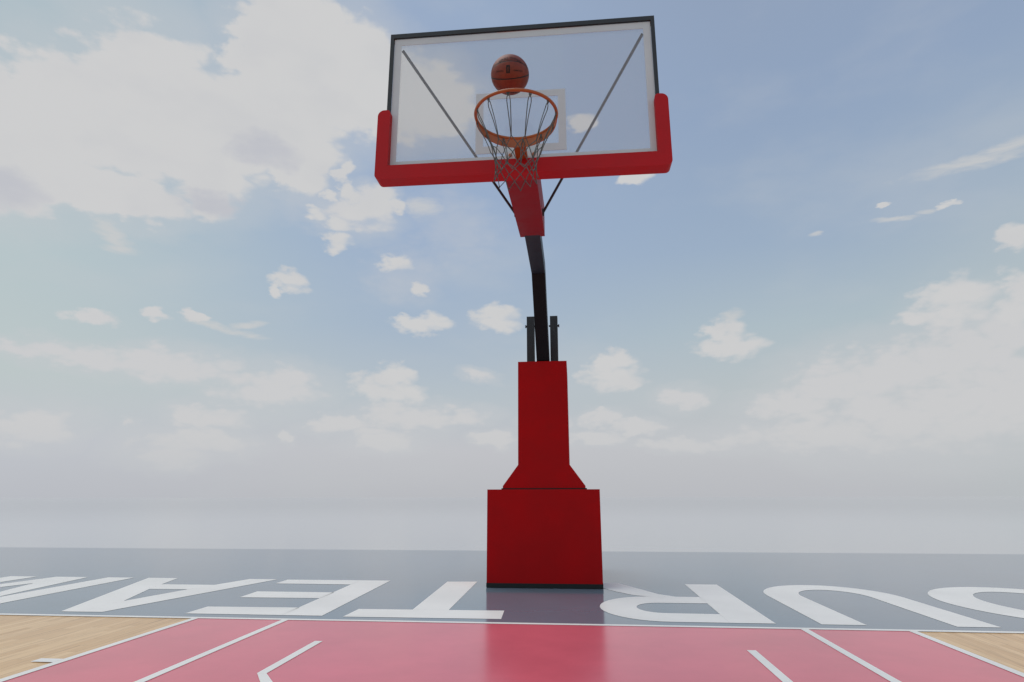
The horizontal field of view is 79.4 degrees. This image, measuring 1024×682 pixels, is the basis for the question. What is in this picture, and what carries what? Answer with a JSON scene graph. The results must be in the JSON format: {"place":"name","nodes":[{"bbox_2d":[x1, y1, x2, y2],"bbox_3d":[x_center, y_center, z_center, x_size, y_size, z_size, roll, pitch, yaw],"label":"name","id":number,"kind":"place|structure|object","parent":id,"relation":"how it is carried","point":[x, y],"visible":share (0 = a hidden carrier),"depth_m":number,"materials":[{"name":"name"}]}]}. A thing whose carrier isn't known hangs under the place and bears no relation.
{"place":"outdoors","nodes":[
{"label":"outdoors","id":0,"kind":"place"},
{"bbox_2d":[491,54,528,94],"bbox_3d":[-0.013,-1.673,3.878,0.239,0.239,0.239,-1,-14,5],"label":"basketball","id":1,"kind":"object","parent":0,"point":[509,71],"visible":0.85,"depth_m":3.79,"materials":[{"name":"rubber"}]},
{"bbox_2d":[0,547,1023,632],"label":"court apron","id":2,"kind":"object","parent":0,"point":[414,578],"depth_m":6.85,"materials":[{"name":"paint"}]},
{"bbox_2d":[0,576,1023,627],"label":"apron lettering","id":3,"kind":"object","parent":2,"relation":"on","point":[441,601],"visible":1,"depth_m":5.47,"materials":[{"name":"paint"}]},
{"bbox_2d":[374,15,672,588],"bbox_3d":[0.255,0.264,5.790,1.952,4.112,5.446,-1,-14,5],"label":"basketball hoop","id":4,"kind":"object","parent":2,"relation":"on","point":[543,519],"visible":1,"depth_m":5.67,"materials":[{"name":"red plastic"}]},
{"bbox_2d":[0,497,1023,553],"bbox_3d":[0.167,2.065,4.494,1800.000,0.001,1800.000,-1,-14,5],"label":"ground","id":5,"kind":"structure","parent":0,"point":[952,525],"depth_m":21.00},
{"bbox_2d":[0,615,1023,678],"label":"court floor","id":6,"kind":"structure","parent":0,"point":[25,640],"depth_m":4.03,"materials":[{"name":"brown wood"}]},
{"bbox_2d":[0,613,1023,681],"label":"court lines","id":7,"kind":"object","parent":6,"relation":"on","point":[263,676],"visible":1,"depth_m":3.85,"materials":[{"name":"paint"}]},
{"bbox_2d":[3,618,1023,681],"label":"court key","id":8,"kind":"object","parent":6,"relation":"on","point":[360,651],"visible":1,"depth_m":3.58,"materials":[{"name":"paint"}]},
{"bbox_2d":[0,0,1023,497],"label":"sky","id":9,"kind":"structure","parent":0,"point":[211,286],"materials":[{"name":"blue"}]}
]}

